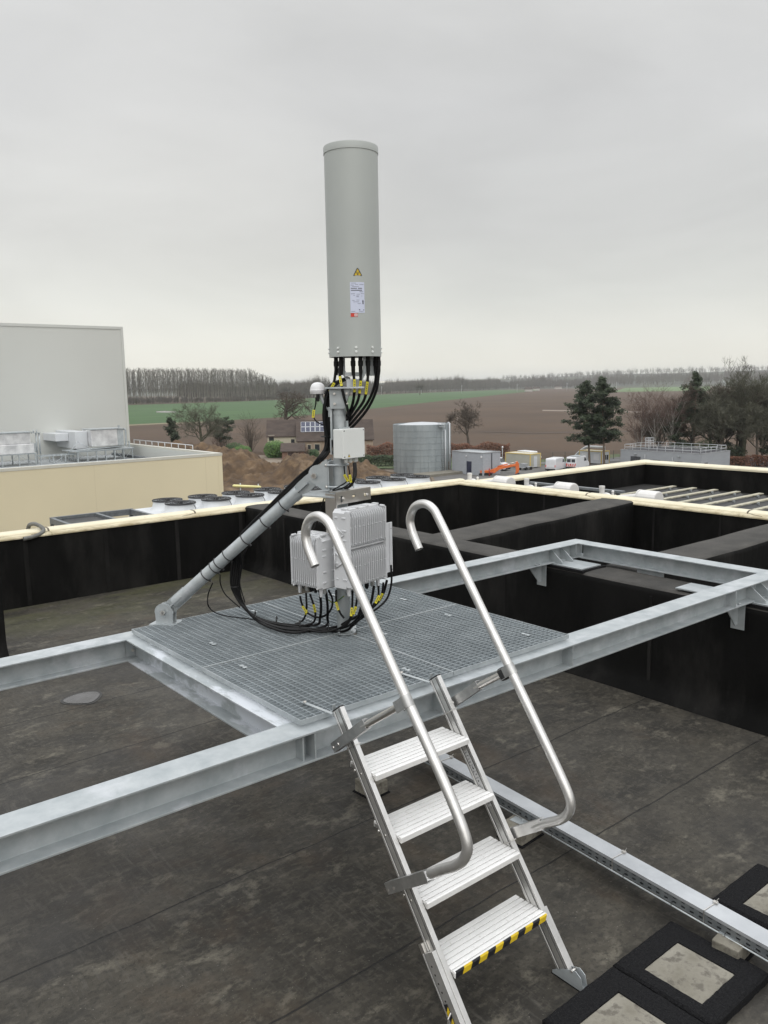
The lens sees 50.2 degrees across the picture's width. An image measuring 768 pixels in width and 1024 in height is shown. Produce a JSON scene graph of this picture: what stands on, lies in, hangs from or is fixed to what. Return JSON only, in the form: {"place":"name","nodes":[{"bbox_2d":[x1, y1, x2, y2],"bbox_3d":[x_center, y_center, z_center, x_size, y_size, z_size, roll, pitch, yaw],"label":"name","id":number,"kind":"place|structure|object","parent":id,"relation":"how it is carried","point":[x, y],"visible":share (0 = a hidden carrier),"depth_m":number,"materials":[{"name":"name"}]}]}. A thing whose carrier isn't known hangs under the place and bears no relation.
{"place":"outdoors","nodes":[
{"label":"outdoors","id":0,"kind":"place"},
{"bbox_2d":[0,323,129,461],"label":"tall hall","id":1,"kind":"structure","parent":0,"point":[53,378],"depth_m":52.48,"materials":[{"name":"metal"}]},
{"bbox_2d":[0,443,223,531],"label":"cream hall","id":2,"kind":"structure","parent":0,"point":[45,490],"depth_m":40.85,"materials":[{"name":"paint"}]},
{"bbox_2d":[0,430,77,466],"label":"air handling unit","id":3,"kind":"object","parent":2,"relation":"on","point":[18,443],"visible":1,"depth_m":47.47,"materials":[{"name":"metal"}]},
{"bbox_2d":[43,425,133,461],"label":"air handling unit","id":4,"kind":"object","parent":2,"relation":"on","point":[77,442],"visible":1,"depth_m":50.52,"materials":[{"name":"white metal"}]},
{"bbox_2d":[128,390,536,423],"bbox_3d":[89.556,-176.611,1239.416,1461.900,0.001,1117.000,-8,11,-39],"label":"crop field","id":5,"kind":"structure","parent":0,"point":[143,414],"depth_m":699.21,"materials":[{"name":"plant"}]},
{"bbox_2d":[250,455,434,492],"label":"excavated ground","id":6,"kind":"structure","parent":0,"point":[275,460],"depth_m":171.40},
{"bbox_2d":[213,416,235,444],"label":"pine tree","id":7,"kind":"object","parent":6,"relation":"on","point":[225,419],"visible":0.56,"depth_m":192.94,"materials":[{"name":"green plant"}]},
{"bbox_2d":[263,440,282,457],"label":"evergreen bush","id":8,"kind":"object","parent":6,"relation":"on","point":[272,449],"visible":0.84,"depth_m":177.71,"materials":[{"name":"green plant"}]},
{"bbox_2d":[153,440,395,491],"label":"earth heap","id":9,"kind":"object","parent":6,"relation":"on","point":[243,466],"visible":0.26,"depth_m":129.60,"materials":[{"name":"soil"}]},
{"bbox_2d":[280,443,305,458],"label":"garden shed","id":10,"kind":"structure","parent":6,"relation":"on","point":[289,449],"depth_m":173.90,"materials":[{"name":"red brick"}]},
{"bbox_2d":[393,422,462,476],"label":"storage tank","id":11,"kind":"object","parent":6,"relation":"on","point":[421,448],"visible":1,"depth_m":140.13,"materials":[{"name":"metal"}]},
{"bbox_2d":[0,0,767,388],"label":"sky","id":12,"kind":"structure","parent":0,"point":[568,186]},
{"bbox_2d":[127,370,767,396],"bbox_3d":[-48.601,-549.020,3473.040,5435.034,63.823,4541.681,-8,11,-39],"label":"hills","id":13,"kind":"structure","parent":0,"point":[679,383],"depth_m":2621.50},
{"bbox_2d":[502,365,767,385],"bbox_3d":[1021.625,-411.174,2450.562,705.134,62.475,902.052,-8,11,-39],"label":"distant wood","id":14,"kind":"object","parent":13,"relation":"on","point":[715,377],"visible":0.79,"depth_m":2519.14,"materials":[{"name":"plant"}]},
{"bbox_2d":[128,386,767,459],"bbox_3d":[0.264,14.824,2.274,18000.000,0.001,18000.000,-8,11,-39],"label":"ground","id":15,"kind":"structure","parent":0,"point":[500,415],"depth_m":330.08,"materials":[{"name":"soil"}]},
{"bbox_2d":[163,416,180,441],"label":"pine tree","id":16,"kind":"object","parent":15,"relation":"on","point":[173,433],"visible":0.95,"depth_m":197.14,"materials":[{"name":"green plant"}]},
{"bbox_2d":[169,402,229,441],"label":"bare tree","id":17,"kind":"object","parent":15,"relation":"on","point":[210,429],"visible":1,"depth_m":184.93,"materials":[{"name":"brown plant"}]},
{"bbox_2d":[127,391,305,403],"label":"undergrowth","id":18,"kind":"object","parent":15,"relation":"on","point":[159,399],"visible":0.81,"depth_m":968.26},
{"bbox_2d":[230,410,265,450],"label":"bare shrub","id":19,"kind":"object","parent":15,"relation":"on","point":[248,437],"visible":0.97,"depth_m":194.14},
{"bbox_2d":[266,419,304,443],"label":"farmhouse wing","id":20,"kind":"structure","parent":15,"relation":"on","point":[283,431],"depth_m":187.49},
{"bbox_2d":[273,389,317,419],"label":"bare tree","id":21,"kind":"object","parent":15,"relation":"on","point":[286,401],"visible":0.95,"depth_m":266.96,"materials":[{"name":"brown plant"}]},
{"bbox_2d":[176,375,430,400],"bbox_3d":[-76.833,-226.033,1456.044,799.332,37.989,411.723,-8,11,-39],"label":"distant wood","id":22,"kind":"object","parent":15,"relation":"on","point":[397,386],"visible":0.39,"depth_m":1253.73,"materials":[{"name":"plant"}]},
{"bbox_2d":[296,419,373,454],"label":"farmhouse","id":23,"kind":"object","parent":15,"relation":"on","point":[309,432],"visible":0.45,"depth_m":186.00,"materials":[{"name":"brick"}]},
{"bbox_2d":[0,459,767,1023],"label":"flat roofed building","id":24,"kind":"structure","parent":15,"relation":"on","point":[268,901],"depth_m":5.68,"materials":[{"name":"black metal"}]},
{"bbox_2d":[23,522,45,540],"bbox_3d":[-4.552,0.240,10.681,0.269,0.196,0.518,-4,9,-20],"label":"hose","id":25,"kind":"object","parent":24,"relation":"on","point":[40,533],"visible":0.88,"depth_m":10.64,"materials":[{"name":"grey rubber"}]},
{"bbox_2d":[60,691,101,704],"bbox_3d":[-2.705,1.677,7.370,0.367,0.001,0.337,-8,11,-39],"label":"wet patch","id":26,"kind":"object","parent":24,"relation":"on","point":[63,702],"visible":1,"depth_m":7.32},
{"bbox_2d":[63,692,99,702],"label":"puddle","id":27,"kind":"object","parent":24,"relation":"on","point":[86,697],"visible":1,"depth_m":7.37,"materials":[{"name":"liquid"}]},
{"bbox_2d":[352,777,389,798],"bbox_3d":[-0.088,1.774,5.565,0.174,0.270,0.194,-9,12,-43],"label":"concrete block","id":28,"kind":"object","parent":24,"relation":"on","point":[382,786],"depth_m":5.54,"materials":[{"name":"concrete"}]},
{"bbox_2d":[0,539,767,875],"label":"steel beam frame","id":29,"kind":"object","parent":24,"relation":"on","point":[270,743],"visible":0.74,"depth_m":4.61,"materials":[{"name":"white metal"}]},
{"bbox_2d":[132,602,332,670],"bbox_3d":[-0.957,0.779,5.321,0.998,0.028,0.999,-8,11,-39],"label":"grating panel","id":30,"kind":"object","parent":29,"relation":"on","point":[198,642],"visible":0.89,"depth_m":5.23,"materials":[{"name":"metal"}]},
{"bbox_2d":[149,387,364,637],"bbox_3d":[-0.841,0.017,5.263,1.515,1.600,0.316,0,9,8],"label":"antenna mast","id":31,"kind":"object","parent":29,"relation":"on","point":[326,474],"visible":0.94,"depth_m":5.19,"materials":[{"name":"metal"}]},
{"bbox_2d":[230,380,336,626],"bbox_3d":[-0.648,-0.040,5.240,0.815,1.600,0.183,1,9,14],"label":"cable","id":32,"kind":"object","parent":31,"relation":"attached to","point":[247,610],"visible":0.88,"depth_m":5.33,"materials":[{"name":"black rubber"}]},
{"bbox_2d":[238,377,349,633],"bbox_3d":[-0.613,-0.035,5.189,0.803,1.605,0.254,1,9,12],"label":"cable","id":33,"kind":"object","parent":31,"relation":"attached to","point":[326,595],"visible":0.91,"depth_m":5.22,"materials":[{"name":"black rubber"}]},
{"bbox_2d":[232,384,364,632],"bbox_3d":[-0.558,-0.043,5.245,0.962,1.604,0.191,2,9,19],"label":"cable","id":34,"kind":"object","parent":31,"relation":"attached to","point":[316,629],"visible":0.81,"depth_m":5.24,"materials":[{"name":"black rubber"}]},
{"bbox_2d":[234,397,374,629],"bbox_3d":[-0.501,-0.039,5.221,1.059,1.606,0.247,3,10,23],"label":"cable","id":35,"kind":"object","parent":31,"relation":"attached to","point":[371,599],"visible":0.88,"depth_m":5.22,"materials":[{"name":"black rubber"}]},
{"bbox_2d":[236,378,387,630],"bbox_3d":[-0.508,-0.038,5.189,1.035,1.610,0.214,1,9,12],"label":"cable","id":36,"kind":"object","parent":31,"relation":"attached to","point":[290,629],"visible":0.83,"depth_m":5.25,"materials":[{"name":"black rubber"}]},
{"bbox_2d":[310,382,329,416],"bbox_3d":[-0.383,-0.689,5.026,0.139,0.212,0.096,-1,9,0],"label":"satellite antenna","id":37,"kind":"object","parent":31,"relation":"attached to","point":[318,389],"visible":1,"depth_m":4.99,"materials":[{"name":"white plastic"}]},
{"bbox_2d":[302,486,370,591],"bbox_3d":[-0.289,0.167,5.132,0.335,0.640,0.410,6,11,39],"label":"radio bracket","id":38,"kind":"object","parent":31,"relation":"attached to","point":[332,499],"visible":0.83,"depth_m":4.96,"materials":[{"name":"metal"}]},
{"bbox_2d":[290,530,334,596],"bbox_3d":[-0.429,0.314,5.020,0.235,0.383,0.176,6,11,39],"label":"radio unit","id":39,"kind":"object","parent":38,"relation":"attached to","point":[319,579],"visible":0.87,"depth_m":4.96,"materials":[{"name":"grey paint"}]},
{"bbox_2d":[299,590,333,618],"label":"cable","id":40,"kind":"object","parent":39,"relation":"hanging from","point":[307,612],"visible":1,"depth_m":5.30,"materials":[{"name":"black rubber"}]},
{"bbox_2d":[333,502,386,596],"bbox_3d":[-0.140,0.223,4.987,0.136,0.533,0.364,6,11,39],"label":"radio unit","id":41,"kind":"object","parent":38,"relation":"attached to","point":[361,528],"visible":0.86,"depth_m":4.92,"materials":[{"name":"grey paint"}]},
{"bbox_2d":[301,591,353,632],"bbox_3d":[-0.358,0.618,5.149,0.433,0.307,0.052,5,11,36],"label":"cable","id":42,"kind":"object","parent":41,"relation":"hanging from","point":[348,620],"visible":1,"depth_m":5.07,"materials":[{"name":"black rubber"}]},
{"bbox_2d":[386,522,392,572],"bbox_3d":[-0.118,0.239,5.386,0.263,0.378,0.245,6,11,39],"label":"radio unit","id":43,"kind":"object","parent":38,"relation":"attached to","point":[389,544],"depth_m":5.37,"materials":[{"name":"grey paint"}]},
{"bbox_2d":[333,421,364,462],"bbox_3d":[-0.221,-0.426,4.989,0.106,0.253,0.198,6,11,39],"label":"junction box","id":44,"kind":"object","parent":31,"relation":"attached to","point":[349,444],"visible":1,"depth_m":4.94,"materials":[{"name":"grey plastic"}]},
{"bbox_2d":[323,140,381,386],"bbox_3d":[-0.181,-1.452,4.909,0.328,1.385,0.327,-8,11,-39],"label":"antenna","id":45,"kind":"object","parent":31,"relation":"on","point":[352,230],"visible":1,"depth_m":4.78,"materials":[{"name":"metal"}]},
{"bbox_2d":[323,366,336,449],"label":"cable","id":46,"kind":"object","parent":45,"relation":"attached to","point":[324,409],"visible":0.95,"depth_m":5.01,"materials":[{"name":"black rubber"}]},
{"bbox_2d":[338,366,349,420],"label":"cable","id":47,"kind":"object","parent":45,"relation":"attached to","point":[343,394],"visible":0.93,"depth_m":4.93,"materials":[{"name":"black rubber"}]},
{"bbox_2d":[348,374,368,423],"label":"cable","id":48,"kind":"object","parent":45,"relation":"attached to","point":[361,403],"visible":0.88,"depth_m":4.99,"materials":[{"name":"black rubber"}]},
{"bbox_2d":[348,375,376,426],"bbox_3d":[-0.162,-0.713,5.063,0.253,0.440,0.037,1,9,14],"label":"cable","id":49,"kind":"object","parent":45,"relation":"attached to","point":[365,405],"visible":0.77,"depth_m":5.05,"materials":[{"name":"black rubber"}]},
{"bbox_2d":[350,375,379,427],"bbox_3d":[-0.152,-0.702,5.061,0.274,0.458,0.023,2,9,17],"label":"cable","id":50,"kind":"object","parent":45,"relation":"attached to","point":[368,406],"visible":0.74,"depth_m":5.04,"materials":[{"name":"black rubber"}]},
{"bbox_2d":[202,634,452,725],"bbox_3d":[-0.323,0.885,4.555,0.998,0.028,0.999,-8,11,-39],"label":"grating panel","id":51,"kind":"object","parent":29,"relation":"on","point":[349,672],"visible":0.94,"depth_m":4.48,"materials":[{"name":"metal"}]},
{"bbox_2d":[264,581,455,627],"bbox_3d":[-0.184,0.670,5.946,0.998,0.028,0.999,-8,11,-39],"label":"grating panel","id":52,"kind":"object","parent":29,"relation":"on","point":[399,603],"visible":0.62,"depth_m":5.91,"materials":[{"name":"metal"}]},
{"bbox_2d":[352,604,568,675],"bbox_3d":[0.450,0.776,5.180,0.998,0.028,0.999,-8,11,-39],"label":"grating panel","id":53,"kind":"object","parent":29,"relation":"on","point":[456,639],"visible":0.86,"depth_m":5.11,"materials":[{"name":"metal"}]},
{"bbox_2d":[301,499,586,1023],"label":"step ladder","id":54,"kind":"object","parent":24,"relation":"on","point":[462,950],"visible":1,"depth_m":3.78,"materials":[{"name":"metal"}]},
{"bbox_2d":[467,473,515,483],"bbox_3d":[2.043,-0.389,16.000,0.300,0.685,1.140,-8,11,-39],"label":"lagged valve","id":55,"kind":"object","parent":24,"relation":"on","point":[503,479],"visible":0.36,"depth_m":15.61,"materials":[{"name":"metal"}]},
{"bbox_2d":[496,814,543,848],"bbox_3d":[0.833,1.929,5.005,0.224,0.101,0.194,-9,12,-43],"label":"concrete block","id":56,"kind":"object","parent":24,"relation":"on","point":[522,842],"depth_m":4.97,"materials":[{"name":"concrete"}]},
{"bbox_2d":[524,478,578,490],"bbox_3d":[2.982,-0.232,14.867,0.300,0.685,1.140,-8,11,-39],"label":"lagged valve","id":57,"kind":"object","parent":24,"relation":"on","point":[566,486],"visible":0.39,"depth_m":14.48,"materials":[{"name":"metal"}]},
{"bbox_2d":[529,481,624,494],"bbox_3d":[3.448,-0.188,14.906,0.100,0.570,2.100,-8,11,-39],"label":"pipe duct","id":58,"kind":"object","parent":24,"relation":"on","point":[618,492],"visible":0.41,"depth_m":14.61,"materials":[{"name":"metal"}]},
{"bbox_2d":[542,967,703,1023],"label":"rubber tile","id":59,"kind":"object","parent":24,"relation":"on","point":[612,995],"visible":1,"depth_m":3.56,"materials":[{"name":"rubber"}]},
{"bbox_2d":[599,486,663,499],"bbox_3d":[4.041,-0.054,13.588,0.300,0.685,1.140,-8,11,-39],"label":"lagged valve","id":60,"kind":"object","parent":24,"relation":"on","point":[648,494],"visible":0.38,"depth_m":13.21,"materials":[{"name":"metal"}]},
{"bbox_2d":[620,485,682,494],"bbox_3d":[4.766,-0.248,16.466,4.200,0.170,0.310,-8,11,-39],"label":"slat row","id":61,"kind":"object","parent":24,"relation":"on","point":[671,488],"visible":0.14,"depth_m":17.47,"materials":[{"name":"beige metal"}]},
{"bbox_2d":[661,487,703,499],"bbox_3d":[5.072,-0.200,16.112,4.220,0.170,0.310,-8,11,-39],"label":"slat row","id":62,"kind":"object","parent":24,"relation":"on","point":[685,490],"visible":0.26,"depth_m":17.05,"materials":[{"name":"beige metal"}]},
{"bbox_2d":[613,921,767,1023],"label":"rubber tile","id":63,"kind":"object","parent":24,"relation":"on","point":[700,978],"visible":0.94,"depth_m":3.75,"materials":[{"name":"rubber"}]},
{"bbox_2d":[664,489,725,502],"bbox_3d":[5.377,-0.151,15.758,4.240,0.170,0.310,-8,11,-39],"label":"slat row","id":64,"kind":"object","parent":24,"relation":"on","point":[688,496],"visible":0.28,"depth_m":16.47,"materials":[{"name":"beige metal"}]},
{"bbox_2d":[678,491,745,504],"bbox_3d":[5.683,-0.102,15.405,4.260,0.170,0.310,-8,11,-39],"label":"slat row","id":65,"kind":"object","parent":24,"relation":"on","point":[732,494],"visible":0.31,"depth_m":16.09,"materials":[{"name":"beige metal"}]},
{"bbox_2d":[712,931,755,960],"bbox_3d":[1.679,2.076,3.944,0.214,0.101,0.154,-9,12,-43],"label":"concrete block","id":66,"kind":"object","parent":24,"relation":"on","point":[722,943],"depth_m":3.89,"materials":[{"name":"concrete"}]},
{"bbox_2d":[424,753,767,961],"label":"cable tray","id":67,"kind":"object","parent":66,"relation":"on","point":[751,935],"visible":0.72,"depth_m":4.39,"materials":[{"name":"metal"}]},
{"bbox_2d":[704,493,767,507],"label":"slat row","id":68,"kind":"object","parent":24,"relation":"on","point":[754,497],"visible":0.31,"depth_m":15.74,"materials":[{"name":"beige metal"}]},
{"bbox_2d":[712,864,767,929],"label":"rubber tile","id":69,"kind":"object","parent":24,"relation":"on","point":[745,895],"visible":0.9,"depth_m":4.30,"materials":[{"name":"rubber"}]},
{"bbox_2d":[726,498,767,510],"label":"slat row","id":70,"kind":"object","parent":24,"relation":"on","point":[755,505],"visible":0.2,"depth_m":15.16,"materials":[{"name":"beige metal"}]},
{"bbox_2d":[445,398,482,443],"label":"bare tree","id":71,"kind":"object","parent":15,"relation":"on","point":[466,415],"visible":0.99,"depth_m":200.69,"materials":[{"name":"brown plant"}]},
{"bbox_2d":[429,374,609,391],"bbox_3d":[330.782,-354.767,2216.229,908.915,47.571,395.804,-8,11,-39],"label":"distant wood","id":72,"kind":"object","parent":15,"relation":"on","point":[455,383],"visible":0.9,"depth_m":2301.33,"materials":[{"name":"plant"}]},
{"bbox_3d":[-5.817,7.333,20.486,31.000,9.500,14.800,-8,11,-39],"label":"annex building","id":73,"kind":"object","parent":15,"relation":"on","visible":0},
{"bbox_2d":[49,508,150,525],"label":"steel platform","id":74,"kind":"structure","parent":73,"relation":"on","point":[82,518],"depth_m":24.32,"materials":[{"name":"metal"}]},
{"bbox_2d":[133,473,431,515],"bbox_3d":[-2.816,0.128,28.762,11.638,2.125,2.400,-8,11,-39],"label":"air cooler","id":75,"kind":"object","parent":73,"relation":"on","point":[192,502],"visible":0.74,"depth_m":26.74,"materials":[{"name":"white metal"}]},
{"bbox_2d":[359,454,618,469],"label":"grass verge","id":76,"kind":"object","parent":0,"point":[392,467],"depth_m":158.79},
{"bbox_2d":[352,455,393,465],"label":"evergreen hedge","id":77,"kind":"object","parent":76,"relation":"on","point":[387,459],"visible":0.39,"depth_m":155.11,"materials":[{"name":"green plant"}]},
{"bbox_2d":[366,441,510,460],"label":"beech hedge","id":78,"kind":"object","parent":76,"relation":"on","point":[491,447],"visible":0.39,"depth_m":162.76,"materials":[{"name":"plant"}]},
{"bbox_2d":[434,457,767,480],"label":"yard","id":79,"kind":"structure","parent":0,"point":[512,471],"depth_m":140.21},
{"bbox_2d":[452,449,500,475],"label":"shed","id":80,"kind":"object","parent":79,"relation":"on","point":[472,461],"visible":0.97,"depth_m":137.74,"materials":[{"name":"grey metal"}]},
{"bbox_2d":[479,461,519,475],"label":"excavator","id":81,"kind":"object","parent":79,"relation":"on","point":[497,468],"visible":0.9,"depth_m":136.48,"materials":[{"name":"orange paint"}]},
{"bbox_2d":[505,451,540,467],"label":"storage container","id":82,"kind":"object","parent":79,"relation":"on","point":[533,459],"visible":0.72,"depth_m":147.67,"materials":[{"name":"beige paint"}]},
{"bbox_2d":[545,457,565,470],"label":"parked van","id":83,"kind":"object","parent":79,"relation":"on","point":[555,463],"visible":0.88,"depth_m":140.33,"materials":[{"name":"white paint"}]},
{"bbox_2d":[566,455,588,468],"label":"parked van","id":84,"kind":"object","parent":79,"relation":"on","point":[574,461],"visible":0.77,"depth_m":142.72,"materials":[{"name":"white paint"}]},
{"bbox_2d":[561,380,616,464],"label":"pine tree","id":85,"kind":"object","parent":79,"relation":"on","point":[586,399],"visible":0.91,"depth_m":148.93,"materials":[{"name":"green plant"}]},
{"bbox_2d":[579,449,609,463],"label":"site cabin","id":86,"kind":"object","parent":79,"relation":"on","point":[596,456],"visible":0.75,"depth_m":152.33,"materials":[{"name":"white metal"}]},
{"bbox_2d":[584,376,627,463],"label":"pine tree","id":87,"kind":"object","parent":79,"relation":"on","point":[606,408],"visible":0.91,"depth_m":147.02,"materials":[{"name":"green plant"}]},
{"bbox_2d":[626,418,649,447],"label":"birch tree","id":88,"kind":"object","parent":79,"relation":"on","point":[638,435],"visible":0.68,"depth_m":154.32,"materials":[{"name":"brown plant"}]},
{"bbox_2d":[619,391,661,446],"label":"tree","id":89,"kind":"object","parent":79,"relation":"on","point":[638,412],"visible":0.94,"depth_m":151.85,"materials":[{"name":"brown plant"}]},
{"bbox_2d":[626,380,678,445],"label":"birch tree","id":90,"kind":"object","parent":79,"relation":"on","point":[656,415],"visible":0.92,"depth_m":151.27,"materials":[{"name":"brown plant"}]},
{"bbox_2d":[633,400,680,446],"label":"bare tree","id":91,"kind":"object","parent":79,"relation":"on","point":[659,437],"visible":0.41,"depth_m":153.97,"materials":[{"name":"brown plant"}]},
{"bbox_2d":[638,372,705,443],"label":"birch tree","id":92,"kind":"object","parent":79,"relation":"on","point":[677,412],"visible":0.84,"depth_m":150.66,"materials":[{"name":"brown plant"}]},
{"bbox_2d":[662,412,694,447],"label":"pine tree","id":93,"kind":"object","parent":79,"relation":"on","point":[675,436],"visible":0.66,"depth_m":152.15,"materials":[{"name":"green plant"}]},
{"bbox_2d":[667,396,708,442],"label":"bare tree","id":94,"kind":"object","parent":79,"relation":"on","point":[682,430],"visible":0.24,"depth_m":153.77,"materials":[{"name":"brown plant"}]},
{"bbox_2d":[676,371,709,445],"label":"pine tree","id":95,"kind":"object","parent":79,"relation":"on","point":[697,381],"visible":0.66,"depth_m":150.67,"materials":[{"name":"green plant"}]},
{"bbox_2d":[681,380,729,445],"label":"bare tree","id":96,"kind":"object","parent":79,"relation":"on","point":[708,400],"visible":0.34,"depth_m":149.69,"materials":[{"name":"brown plant"}]},
{"bbox_2d":[689,391,753,449],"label":"bare tree","id":97,"kind":"object","parent":79,"relation":"on","point":[717,412],"visible":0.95,"depth_m":145.07,"materials":[{"name":"brown plant"}]},
{"bbox_2d":[698,390,754,444],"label":"bare tree","id":98,"kind":"object","parent":79,"relation":"on","point":[733,433],"visible":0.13,"depth_m":147.93,"materials":[{"name":"brown plant"}]},
{"bbox_2d":[719,443,747,459],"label":"undergrowth shrub","id":99,"kind":"object","parent":79,"relation":"on","point":[733,451],"visible":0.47,"depth_m":146.12,"materials":[{"name":"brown plant"}]},
{"bbox_2d":[714,377,767,450],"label":"bare tree","id":100,"kind":"object","parent":79,"relation":"on","point":[727,393],"visible":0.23,"depth_m":146.23,"materials":[{"name":"brown plant"}]},
{"bbox_2d":[718,355,767,463],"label":"bare tree","id":101,"kind":"object","parent":79,"relation":"on","point":[739,388],"visible":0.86,"depth_m":143.70,"materials":[{"name":"brown plant"}]},
{"bbox_2d":[730,454,767,466],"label":"beech hedge","id":102,"kind":"object","parent":79,"relation":"on","point":[744,461],"visible":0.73,"depth_m":142.10,"materials":[{"name":"brown plant"}]},
{"bbox_2d":[732,401,767,465],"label":"bare tree","id":103,"kind":"object","parent":79,"relation":"on","point":[758,429],"visible":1,"depth_m":141.84,"materials":[{"name":"brown plant"}]},
{"bbox_2d":[758,405,767,454],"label":"pine tree","id":104,"kind":"object","parent":79,"relation":"on","point":[763,451],"visible":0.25,"depth_m":147.30,"materials":[{"name":"green plant"}]},
{"bbox_2d":[616,386,709,391],"bbox_3d":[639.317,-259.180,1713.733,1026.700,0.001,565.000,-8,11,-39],"label":"meadow","id":105,"kind":"structure","parent":0,"point":[648,389],"depth_m":1554.77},
{"bbox_2d":[620,446,730,464],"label":"grey technical building","id":106,"kind":"structure","parent":0,"point":[716,457],"depth_m":139.65,"materials":[{"name":"metal"}]},
{"bbox_2d":[626,437,724,453],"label":"roof railing","id":107,"kind":"object","parent":106,"relation":"on","point":[653,444],"visible":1,"depth_m":144.52,"materials":[{"name":"white metal"}]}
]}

